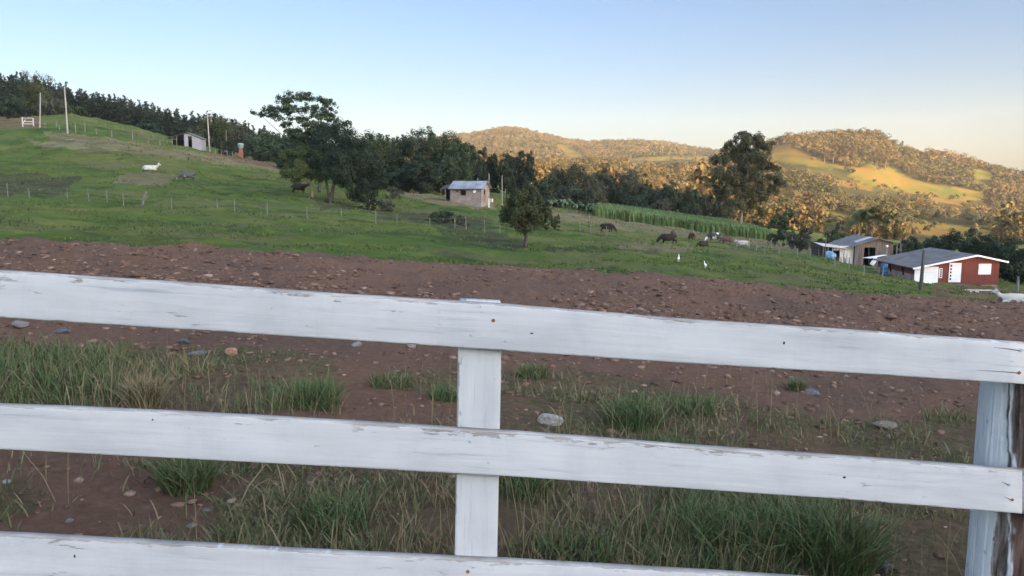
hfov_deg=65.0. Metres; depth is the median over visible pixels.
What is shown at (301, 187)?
cow
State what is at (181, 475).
grass tussock
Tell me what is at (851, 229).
valley tree
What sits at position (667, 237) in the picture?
cow
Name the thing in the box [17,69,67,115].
ridge tree
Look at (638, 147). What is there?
woodland
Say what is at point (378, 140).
thicket tree
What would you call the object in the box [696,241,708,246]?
cow
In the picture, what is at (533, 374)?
grass tussock
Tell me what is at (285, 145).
ridge tree
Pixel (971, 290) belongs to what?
plank pile
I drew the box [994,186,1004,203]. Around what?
tall hill tree
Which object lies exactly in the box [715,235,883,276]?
wire fence
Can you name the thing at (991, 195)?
tall hill tree
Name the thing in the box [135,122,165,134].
ridge tree
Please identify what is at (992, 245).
yard tree
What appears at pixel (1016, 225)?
valley tree
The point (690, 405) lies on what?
grass tussock
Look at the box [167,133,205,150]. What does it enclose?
grey shed
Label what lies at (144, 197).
dead stump
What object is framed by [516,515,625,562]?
grass tussock
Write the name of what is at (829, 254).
covered heap
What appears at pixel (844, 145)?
tall hill tree
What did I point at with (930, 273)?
garage door
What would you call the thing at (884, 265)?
barrel
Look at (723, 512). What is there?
grass tussock
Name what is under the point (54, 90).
plantation tree
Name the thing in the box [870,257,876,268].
white tub
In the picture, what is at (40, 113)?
power pole
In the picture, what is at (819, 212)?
valley tree
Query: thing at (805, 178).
woodland
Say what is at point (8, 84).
plantation tree
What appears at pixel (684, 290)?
rubble
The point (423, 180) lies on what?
thicket bush
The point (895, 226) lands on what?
valley tree
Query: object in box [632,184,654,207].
tree
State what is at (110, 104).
plantation tree
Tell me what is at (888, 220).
valley tree
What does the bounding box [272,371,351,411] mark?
grass tussock
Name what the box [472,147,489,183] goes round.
dark grove tree
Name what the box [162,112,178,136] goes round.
plantation tree
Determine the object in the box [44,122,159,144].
wire fence
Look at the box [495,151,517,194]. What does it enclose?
dark grove tree
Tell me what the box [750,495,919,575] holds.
grass tussock
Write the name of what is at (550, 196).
hollow tree
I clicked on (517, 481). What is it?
grass tussock
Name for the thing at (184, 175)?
cow
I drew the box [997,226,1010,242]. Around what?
valley tree
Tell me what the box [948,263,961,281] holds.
door
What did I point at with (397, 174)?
thicket bush
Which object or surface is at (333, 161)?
dark tree
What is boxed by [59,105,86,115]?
ridge tree
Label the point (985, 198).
tall hill tree
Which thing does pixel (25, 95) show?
plantation tree
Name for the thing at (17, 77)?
plantation tree
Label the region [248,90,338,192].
spreading tree
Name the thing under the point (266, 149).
bush
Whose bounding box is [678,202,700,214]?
bush
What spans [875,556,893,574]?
stone
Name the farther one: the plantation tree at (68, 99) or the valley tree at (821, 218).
the valley tree at (821, 218)
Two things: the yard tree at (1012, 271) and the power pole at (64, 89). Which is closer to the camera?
the yard tree at (1012, 271)
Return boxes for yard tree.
[893,236,924,253]
[920,235,944,247]
[933,228,966,250]
[951,228,989,254]
[972,234,1006,277]
[991,237,1023,276]
[1001,262,1023,282]
[1009,248,1023,265]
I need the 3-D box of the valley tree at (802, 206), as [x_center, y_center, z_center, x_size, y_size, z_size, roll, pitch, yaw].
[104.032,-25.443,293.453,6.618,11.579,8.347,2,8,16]
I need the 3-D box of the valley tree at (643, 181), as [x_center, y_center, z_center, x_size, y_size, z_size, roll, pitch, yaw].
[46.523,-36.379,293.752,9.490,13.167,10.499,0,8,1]
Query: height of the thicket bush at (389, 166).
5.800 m
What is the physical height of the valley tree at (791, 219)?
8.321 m
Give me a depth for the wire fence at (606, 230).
103.86 m
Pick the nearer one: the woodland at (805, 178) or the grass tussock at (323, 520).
the grass tussock at (323, 520)
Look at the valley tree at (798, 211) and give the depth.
291.20 m
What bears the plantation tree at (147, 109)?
on the pasture
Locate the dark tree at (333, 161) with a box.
[303,116,389,202]
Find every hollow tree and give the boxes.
[534,177,554,195]
[542,192,562,207]
[544,166,570,204]
[555,182,579,208]
[562,162,590,191]
[573,189,598,211]
[580,171,607,201]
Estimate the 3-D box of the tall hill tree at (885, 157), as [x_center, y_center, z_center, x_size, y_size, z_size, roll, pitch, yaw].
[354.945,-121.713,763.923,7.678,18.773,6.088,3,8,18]
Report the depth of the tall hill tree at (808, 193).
334.96 m
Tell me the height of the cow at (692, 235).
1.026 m
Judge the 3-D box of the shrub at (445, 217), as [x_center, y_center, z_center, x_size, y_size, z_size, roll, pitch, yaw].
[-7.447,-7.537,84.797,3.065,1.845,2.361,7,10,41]
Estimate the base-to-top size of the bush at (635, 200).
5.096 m
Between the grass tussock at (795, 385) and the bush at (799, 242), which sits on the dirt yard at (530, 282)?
the grass tussock at (795, 385)
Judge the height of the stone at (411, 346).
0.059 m
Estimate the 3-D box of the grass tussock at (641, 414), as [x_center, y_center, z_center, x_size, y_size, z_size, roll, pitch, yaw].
[0.856,0.840,5.497,0.647,0.260,0.702,5,9,36]
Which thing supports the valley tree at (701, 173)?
on the hills
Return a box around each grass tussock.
[104,369,188,408]
[134,457,237,497]
[265,480,392,540]
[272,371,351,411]
[363,367,414,389]
[425,382,456,401]
[499,476,561,501]
[514,360,551,380]
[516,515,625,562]
[595,389,679,433]
[634,424,700,443]
[648,487,779,555]
[665,390,725,417]
[704,492,868,567]
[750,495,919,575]
[779,374,812,391]
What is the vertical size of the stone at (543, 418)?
0.098 m
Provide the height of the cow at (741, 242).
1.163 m
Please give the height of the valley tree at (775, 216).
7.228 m
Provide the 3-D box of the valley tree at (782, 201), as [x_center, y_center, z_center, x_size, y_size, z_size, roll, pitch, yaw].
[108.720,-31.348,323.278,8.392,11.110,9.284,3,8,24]
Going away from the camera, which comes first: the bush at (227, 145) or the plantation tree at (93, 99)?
the bush at (227, 145)
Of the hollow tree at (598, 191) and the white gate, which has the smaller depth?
the white gate
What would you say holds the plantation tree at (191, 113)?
on the pasture
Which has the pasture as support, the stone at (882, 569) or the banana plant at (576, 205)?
the banana plant at (576, 205)
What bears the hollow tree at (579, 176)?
on the pasture
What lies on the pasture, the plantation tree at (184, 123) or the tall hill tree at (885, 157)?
the plantation tree at (184, 123)
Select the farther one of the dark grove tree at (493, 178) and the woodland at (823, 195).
the woodland at (823, 195)
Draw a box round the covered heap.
[825,251,835,259]
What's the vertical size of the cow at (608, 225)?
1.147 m
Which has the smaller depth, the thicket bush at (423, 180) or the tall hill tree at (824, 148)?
the thicket bush at (423, 180)
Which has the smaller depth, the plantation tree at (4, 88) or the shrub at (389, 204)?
the shrub at (389, 204)
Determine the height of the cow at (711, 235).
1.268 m
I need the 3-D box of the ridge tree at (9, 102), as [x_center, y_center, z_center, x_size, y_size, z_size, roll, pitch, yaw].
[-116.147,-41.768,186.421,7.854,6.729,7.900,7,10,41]
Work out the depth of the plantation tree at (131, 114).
209.79 m
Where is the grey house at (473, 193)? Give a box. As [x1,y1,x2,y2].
[441,181,491,206]
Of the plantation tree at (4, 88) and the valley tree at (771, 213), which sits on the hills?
the valley tree at (771, 213)
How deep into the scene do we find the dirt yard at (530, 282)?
6.42 m
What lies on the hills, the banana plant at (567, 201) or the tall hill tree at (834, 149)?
the tall hill tree at (834, 149)
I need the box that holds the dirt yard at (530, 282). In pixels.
[0,236,1023,575]
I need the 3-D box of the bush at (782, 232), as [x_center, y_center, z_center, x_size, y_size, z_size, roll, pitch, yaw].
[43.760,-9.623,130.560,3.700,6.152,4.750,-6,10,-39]
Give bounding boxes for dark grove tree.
[464,144,477,179]
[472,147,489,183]
[483,156,492,190]
[485,153,502,192]
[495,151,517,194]
[502,158,521,193]
[515,150,530,189]
[519,150,535,185]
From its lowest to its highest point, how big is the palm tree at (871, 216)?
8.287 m
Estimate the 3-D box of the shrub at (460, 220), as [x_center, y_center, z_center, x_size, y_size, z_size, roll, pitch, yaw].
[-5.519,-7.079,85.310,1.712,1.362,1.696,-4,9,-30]
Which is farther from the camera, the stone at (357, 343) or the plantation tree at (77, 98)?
the plantation tree at (77, 98)
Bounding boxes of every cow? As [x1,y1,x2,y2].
[142,162,160,170]
[176,172,195,180]
[291,182,309,192]
[600,223,616,231]
[656,233,676,243]
[688,232,695,239]
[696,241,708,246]
[705,232,720,240]
[718,237,732,243]
[735,239,748,245]
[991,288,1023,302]
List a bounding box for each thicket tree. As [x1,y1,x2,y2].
[359,128,391,178]
[374,137,408,169]
[389,133,428,188]
[407,124,447,187]
[424,130,463,182]
[443,142,476,180]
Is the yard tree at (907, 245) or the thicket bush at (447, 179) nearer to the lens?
the yard tree at (907, 245)
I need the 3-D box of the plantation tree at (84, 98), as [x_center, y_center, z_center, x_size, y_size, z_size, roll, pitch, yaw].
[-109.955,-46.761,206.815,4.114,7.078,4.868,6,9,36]
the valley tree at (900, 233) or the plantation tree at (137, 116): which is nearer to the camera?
the plantation tree at (137, 116)
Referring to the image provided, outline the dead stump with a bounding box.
[141,191,146,205]
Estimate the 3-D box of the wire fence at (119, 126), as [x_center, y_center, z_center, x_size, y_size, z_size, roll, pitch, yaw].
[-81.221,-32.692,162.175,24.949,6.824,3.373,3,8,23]
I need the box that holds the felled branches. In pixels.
[65,139,83,141]
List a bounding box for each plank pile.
[952,283,967,286]
[964,289,992,291]
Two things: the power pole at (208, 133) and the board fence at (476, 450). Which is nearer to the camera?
the board fence at (476, 450)
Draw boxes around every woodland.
[383,126,728,163]
[462,149,1022,233]
[489,127,1023,212]
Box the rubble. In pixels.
[0,238,1023,575]
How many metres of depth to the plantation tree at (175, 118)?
211.32 m
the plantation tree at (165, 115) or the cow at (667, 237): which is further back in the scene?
the plantation tree at (165, 115)
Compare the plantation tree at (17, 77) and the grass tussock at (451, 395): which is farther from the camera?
the plantation tree at (17, 77)
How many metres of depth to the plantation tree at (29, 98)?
207.03 m
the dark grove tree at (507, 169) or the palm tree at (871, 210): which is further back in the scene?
the dark grove tree at (507, 169)
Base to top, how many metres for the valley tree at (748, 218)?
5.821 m
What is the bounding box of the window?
[939,268,942,277]
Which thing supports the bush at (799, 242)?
on the pasture
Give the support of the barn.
on the pasture
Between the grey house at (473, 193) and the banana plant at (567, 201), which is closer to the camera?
the grey house at (473, 193)
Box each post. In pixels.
[919,250,924,289]
[1015,277,1018,292]
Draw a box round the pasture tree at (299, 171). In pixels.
[277,142,327,198]
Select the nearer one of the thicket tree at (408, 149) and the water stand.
the thicket tree at (408, 149)
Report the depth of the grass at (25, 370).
4.10 m
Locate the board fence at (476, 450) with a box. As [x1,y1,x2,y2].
[0,270,1023,575]
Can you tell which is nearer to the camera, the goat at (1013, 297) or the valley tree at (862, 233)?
the goat at (1013, 297)
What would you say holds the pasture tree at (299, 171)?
on the pasture
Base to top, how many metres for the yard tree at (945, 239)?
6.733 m
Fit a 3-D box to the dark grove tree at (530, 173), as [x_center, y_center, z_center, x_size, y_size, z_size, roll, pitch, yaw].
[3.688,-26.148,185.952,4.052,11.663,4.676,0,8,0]
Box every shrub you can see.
[351,184,382,210]
[375,199,394,210]
[384,186,404,198]
[425,208,453,222]
[451,215,469,226]
[547,215,560,230]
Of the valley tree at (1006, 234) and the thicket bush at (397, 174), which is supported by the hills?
the valley tree at (1006, 234)
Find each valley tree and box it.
[531,167,543,184]
[595,161,618,182]
[631,171,652,192]
[685,158,717,199]
[728,210,739,221]
[743,211,753,222]
[745,199,770,226]
[759,206,775,225]
[768,203,783,213]
[772,211,780,228]
[777,196,789,210]
[781,204,811,230]
[782,210,794,226]
[789,203,805,230]
[790,200,801,210]
[796,218,808,228]
[807,220,817,231]
[810,214,825,230]
[813,205,826,228]
[817,224,824,232]
[844,218,862,235]
[852,220,869,235]
[865,224,881,237]
[869,199,902,239]
[889,221,907,239]
[896,228,907,240]
[991,201,1022,232]
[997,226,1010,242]
[1002,230,1014,241]
[1011,211,1023,237]
[1013,229,1023,241]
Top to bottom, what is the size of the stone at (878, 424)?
0.064 m
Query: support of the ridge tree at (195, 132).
on the pasture
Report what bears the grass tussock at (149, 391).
on the dirt yard at (530, 282)
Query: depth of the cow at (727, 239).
113.49 m
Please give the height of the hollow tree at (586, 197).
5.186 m
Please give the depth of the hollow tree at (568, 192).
168.98 m
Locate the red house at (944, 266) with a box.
[863,247,1008,286]
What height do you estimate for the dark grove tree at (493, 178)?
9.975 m
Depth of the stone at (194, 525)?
3.51 m
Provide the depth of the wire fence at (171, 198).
77.55 m
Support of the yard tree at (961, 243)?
on the pasture
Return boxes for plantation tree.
[0,78,6,116]
[3,77,11,113]
[7,75,20,114]
[14,71,21,94]
[18,76,33,116]
[26,80,36,116]
[51,86,57,100]
[54,90,60,113]
[63,87,74,107]
[71,91,81,106]
[78,92,95,117]
[87,99,97,117]
[91,93,96,113]
[92,93,106,118]
[97,96,111,120]
[106,96,115,121]
[110,99,123,122]
[117,105,130,124]
[121,99,138,125]
[122,98,128,113]
[132,106,140,124]
[137,105,149,123]
[143,104,154,120]
[148,111,154,122]
[149,102,155,115]
[154,106,167,132]
[161,109,169,135]
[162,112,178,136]
[171,109,181,138]
[176,115,187,139]
[188,110,195,122]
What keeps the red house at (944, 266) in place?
on the pasture
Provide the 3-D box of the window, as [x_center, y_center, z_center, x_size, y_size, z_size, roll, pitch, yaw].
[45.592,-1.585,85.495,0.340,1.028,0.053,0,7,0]
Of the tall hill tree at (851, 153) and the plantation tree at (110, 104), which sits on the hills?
the tall hill tree at (851, 153)
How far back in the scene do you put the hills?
735.62 m
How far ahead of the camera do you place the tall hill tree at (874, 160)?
746.67 m
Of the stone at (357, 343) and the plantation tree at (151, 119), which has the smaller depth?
the stone at (357, 343)
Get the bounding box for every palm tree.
[844,218,863,233]
[850,210,869,234]
[854,207,878,235]
[862,212,882,236]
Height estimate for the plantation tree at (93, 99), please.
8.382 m
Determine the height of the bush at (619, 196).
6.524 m
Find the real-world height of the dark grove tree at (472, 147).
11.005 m
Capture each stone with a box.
[11,320,28,328]
[53,327,70,333]
[65,518,73,522]
[176,338,189,343]
[186,523,197,528]
[187,350,206,354]
[225,348,237,355]
[351,341,361,346]
[407,344,415,348]
[537,413,563,425]
[805,388,819,395]
[872,421,897,429]
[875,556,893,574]
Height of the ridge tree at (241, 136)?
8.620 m
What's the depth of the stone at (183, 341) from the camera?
6.89 m
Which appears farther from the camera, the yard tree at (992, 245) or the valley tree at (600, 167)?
the valley tree at (600, 167)
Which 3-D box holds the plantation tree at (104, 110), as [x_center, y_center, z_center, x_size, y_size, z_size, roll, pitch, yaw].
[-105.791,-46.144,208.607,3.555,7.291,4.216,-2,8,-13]
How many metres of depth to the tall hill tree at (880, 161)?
746.60 m
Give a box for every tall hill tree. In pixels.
[803,190,813,215]
[805,198,817,224]
[820,143,828,161]
[831,142,837,163]
[837,142,842,155]
[839,141,847,156]
[849,142,857,157]
[871,150,878,170]
[878,155,885,172]
[881,150,889,169]
[982,191,988,206]
[986,189,995,205]
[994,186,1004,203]
[1006,193,1013,204]
[1013,194,1022,209]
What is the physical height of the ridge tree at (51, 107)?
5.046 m
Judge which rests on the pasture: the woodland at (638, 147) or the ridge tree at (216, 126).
the ridge tree at (216, 126)
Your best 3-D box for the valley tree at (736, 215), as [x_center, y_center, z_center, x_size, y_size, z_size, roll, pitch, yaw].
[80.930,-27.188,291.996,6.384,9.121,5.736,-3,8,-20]
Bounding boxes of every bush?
[217,141,234,155]
[243,145,266,161]
[257,141,278,162]
[367,157,395,188]
[386,167,412,192]
[401,158,442,193]
[432,161,458,194]
[678,202,700,214]
[767,210,796,245]
[786,228,812,250]
[815,223,848,241]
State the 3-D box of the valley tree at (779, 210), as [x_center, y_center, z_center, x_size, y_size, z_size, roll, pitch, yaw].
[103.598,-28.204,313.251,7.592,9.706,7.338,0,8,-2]
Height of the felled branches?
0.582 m
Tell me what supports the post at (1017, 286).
on the pasture
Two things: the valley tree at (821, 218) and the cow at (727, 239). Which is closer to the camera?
the cow at (727, 239)
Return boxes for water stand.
[237,143,243,156]
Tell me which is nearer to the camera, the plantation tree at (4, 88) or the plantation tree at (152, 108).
the plantation tree at (4, 88)
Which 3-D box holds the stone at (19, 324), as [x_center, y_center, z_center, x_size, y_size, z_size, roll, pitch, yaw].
[-4.268,0.322,6.982,0.149,0.080,0.119,0,8,0]
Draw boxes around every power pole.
[39,93,40,127]
[61,87,68,133]
[207,115,209,150]
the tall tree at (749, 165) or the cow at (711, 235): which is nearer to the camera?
the cow at (711, 235)
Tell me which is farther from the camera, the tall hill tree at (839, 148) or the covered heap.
the tall hill tree at (839, 148)
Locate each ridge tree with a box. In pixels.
[0,93,31,118]
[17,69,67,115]
[34,98,71,114]
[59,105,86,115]
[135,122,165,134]
[185,109,238,150]
[186,125,202,139]
[225,123,258,152]
[248,130,279,161]
[270,135,307,167]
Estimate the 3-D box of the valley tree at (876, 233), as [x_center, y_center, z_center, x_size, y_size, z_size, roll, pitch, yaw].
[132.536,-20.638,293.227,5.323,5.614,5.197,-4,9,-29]
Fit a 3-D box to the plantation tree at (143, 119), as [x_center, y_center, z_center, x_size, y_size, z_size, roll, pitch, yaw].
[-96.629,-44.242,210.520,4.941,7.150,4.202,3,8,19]
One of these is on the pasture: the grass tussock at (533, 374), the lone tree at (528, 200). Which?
the lone tree at (528, 200)
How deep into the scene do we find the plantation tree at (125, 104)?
220.76 m
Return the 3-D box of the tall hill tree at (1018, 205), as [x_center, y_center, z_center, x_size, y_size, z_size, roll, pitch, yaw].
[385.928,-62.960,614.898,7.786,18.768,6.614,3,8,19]
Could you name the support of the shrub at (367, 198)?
on the pasture
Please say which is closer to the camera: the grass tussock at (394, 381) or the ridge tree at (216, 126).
the grass tussock at (394, 381)
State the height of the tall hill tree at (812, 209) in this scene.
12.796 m
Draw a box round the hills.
[332,129,1023,243]
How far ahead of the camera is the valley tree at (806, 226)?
292.60 m
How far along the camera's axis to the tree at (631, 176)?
196.61 m
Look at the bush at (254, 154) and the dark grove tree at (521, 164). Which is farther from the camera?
the dark grove tree at (521, 164)
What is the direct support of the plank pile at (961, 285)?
on the pasture
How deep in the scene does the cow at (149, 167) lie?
115.31 m
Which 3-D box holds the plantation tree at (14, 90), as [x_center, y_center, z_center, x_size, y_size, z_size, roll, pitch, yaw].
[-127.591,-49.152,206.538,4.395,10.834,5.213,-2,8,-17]
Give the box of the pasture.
[0,114,1023,303]
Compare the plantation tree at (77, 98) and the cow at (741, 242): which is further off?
the plantation tree at (77, 98)
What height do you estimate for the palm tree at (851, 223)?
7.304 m
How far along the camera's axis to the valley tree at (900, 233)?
292.80 m
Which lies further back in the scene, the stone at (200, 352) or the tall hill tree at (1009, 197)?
the tall hill tree at (1009, 197)
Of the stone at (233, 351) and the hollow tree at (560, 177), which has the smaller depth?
the stone at (233, 351)
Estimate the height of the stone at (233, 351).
0.082 m
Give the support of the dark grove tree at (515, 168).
on the pasture
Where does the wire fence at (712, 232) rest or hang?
on the pasture
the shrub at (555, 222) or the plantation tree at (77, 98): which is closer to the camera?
the shrub at (555, 222)
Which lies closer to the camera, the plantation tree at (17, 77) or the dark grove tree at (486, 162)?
the dark grove tree at (486, 162)
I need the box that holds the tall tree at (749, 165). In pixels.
[704,130,787,223]
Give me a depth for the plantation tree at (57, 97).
208.98 m
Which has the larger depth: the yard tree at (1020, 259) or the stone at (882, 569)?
the yard tree at (1020, 259)
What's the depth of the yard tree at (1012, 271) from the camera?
92.72 m
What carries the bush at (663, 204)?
on the pasture
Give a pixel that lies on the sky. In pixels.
(935, 74)
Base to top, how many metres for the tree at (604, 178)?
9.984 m
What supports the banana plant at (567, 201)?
on the pasture
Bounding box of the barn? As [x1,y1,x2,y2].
[810,234,902,266]
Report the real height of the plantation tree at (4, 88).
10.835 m
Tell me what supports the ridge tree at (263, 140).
on the pasture
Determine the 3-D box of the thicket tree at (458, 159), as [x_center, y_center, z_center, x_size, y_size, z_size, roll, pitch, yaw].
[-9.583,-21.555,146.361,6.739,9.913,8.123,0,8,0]
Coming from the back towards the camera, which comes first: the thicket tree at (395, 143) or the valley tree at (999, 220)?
the valley tree at (999, 220)
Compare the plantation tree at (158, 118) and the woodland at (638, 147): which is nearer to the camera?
the plantation tree at (158, 118)
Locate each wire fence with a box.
[2,183,499,232]
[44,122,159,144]
[72,112,160,138]
[563,210,818,256]
[580,224,644,236]
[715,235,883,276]
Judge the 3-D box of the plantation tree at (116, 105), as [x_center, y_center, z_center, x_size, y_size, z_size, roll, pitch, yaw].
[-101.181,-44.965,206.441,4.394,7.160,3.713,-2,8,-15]
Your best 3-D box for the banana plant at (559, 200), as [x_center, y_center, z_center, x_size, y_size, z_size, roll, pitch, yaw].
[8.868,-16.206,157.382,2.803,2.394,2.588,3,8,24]
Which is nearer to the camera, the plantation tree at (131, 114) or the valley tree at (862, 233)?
the plantation tree at (131, 114)
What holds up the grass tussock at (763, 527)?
on the dirt yard at (530, 282)
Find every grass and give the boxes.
[0,325,976,575]
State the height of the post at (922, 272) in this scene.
3.370 m
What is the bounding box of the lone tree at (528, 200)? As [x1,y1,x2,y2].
[498,183,552,247]
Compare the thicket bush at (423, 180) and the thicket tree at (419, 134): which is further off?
the thicket tree at (419, 134)
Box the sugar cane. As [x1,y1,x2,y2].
[591,202,771,239]
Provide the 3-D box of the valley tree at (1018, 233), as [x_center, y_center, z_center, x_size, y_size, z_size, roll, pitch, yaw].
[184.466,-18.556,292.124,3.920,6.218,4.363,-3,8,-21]
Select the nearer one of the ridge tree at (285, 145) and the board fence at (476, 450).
the board fence at (476, 450)
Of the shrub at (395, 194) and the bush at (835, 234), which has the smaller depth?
the shrub at (395, 194)
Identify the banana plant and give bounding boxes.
[553,199,563,210]
[559,199,573,211]
[569,202,582,212]
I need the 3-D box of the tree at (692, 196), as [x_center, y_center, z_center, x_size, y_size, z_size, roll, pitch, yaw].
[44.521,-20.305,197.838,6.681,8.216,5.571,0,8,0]
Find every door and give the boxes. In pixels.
[914,267,938,282]
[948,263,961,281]
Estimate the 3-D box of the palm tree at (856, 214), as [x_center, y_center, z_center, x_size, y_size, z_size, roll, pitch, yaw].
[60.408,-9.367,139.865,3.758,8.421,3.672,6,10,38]
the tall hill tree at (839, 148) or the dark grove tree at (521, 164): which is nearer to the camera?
the dark grove tree at (521, 164)
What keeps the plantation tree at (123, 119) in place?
on the pasture
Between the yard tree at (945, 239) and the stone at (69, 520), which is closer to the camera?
the stone at (69, 520)
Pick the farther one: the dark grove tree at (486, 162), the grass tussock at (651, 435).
the dark grove tree at (486, 162)
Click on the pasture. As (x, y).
(449, 245)
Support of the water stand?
on the pasture
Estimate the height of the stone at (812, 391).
0.056 m
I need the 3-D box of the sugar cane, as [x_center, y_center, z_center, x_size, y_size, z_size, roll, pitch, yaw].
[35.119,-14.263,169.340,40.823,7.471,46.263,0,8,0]
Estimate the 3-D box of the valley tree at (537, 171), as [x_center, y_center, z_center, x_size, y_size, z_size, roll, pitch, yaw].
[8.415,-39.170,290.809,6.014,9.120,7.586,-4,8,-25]
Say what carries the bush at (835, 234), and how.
on the pasture
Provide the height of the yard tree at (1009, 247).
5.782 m
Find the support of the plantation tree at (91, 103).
on the pasture
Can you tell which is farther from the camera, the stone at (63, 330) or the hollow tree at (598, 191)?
the hollow tree at (598, 191)
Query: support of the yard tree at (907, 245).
on the pasture
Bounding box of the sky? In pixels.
[0,0,1023,173]
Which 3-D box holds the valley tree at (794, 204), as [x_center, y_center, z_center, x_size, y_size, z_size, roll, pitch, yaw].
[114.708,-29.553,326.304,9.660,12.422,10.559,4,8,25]
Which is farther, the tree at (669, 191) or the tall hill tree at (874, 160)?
the tall hill tree at (874, 160)
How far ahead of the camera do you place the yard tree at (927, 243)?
124.97 m
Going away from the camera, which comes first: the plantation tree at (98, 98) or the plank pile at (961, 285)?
the plank pile at (961, 285)
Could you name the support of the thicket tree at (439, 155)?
on the pasture
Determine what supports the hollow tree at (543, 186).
on the pasture
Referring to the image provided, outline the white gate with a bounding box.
[21,117,33,126]
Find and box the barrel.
[880,263,887,274]
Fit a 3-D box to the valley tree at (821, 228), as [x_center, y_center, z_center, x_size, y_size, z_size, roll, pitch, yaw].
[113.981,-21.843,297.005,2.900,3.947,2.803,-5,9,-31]

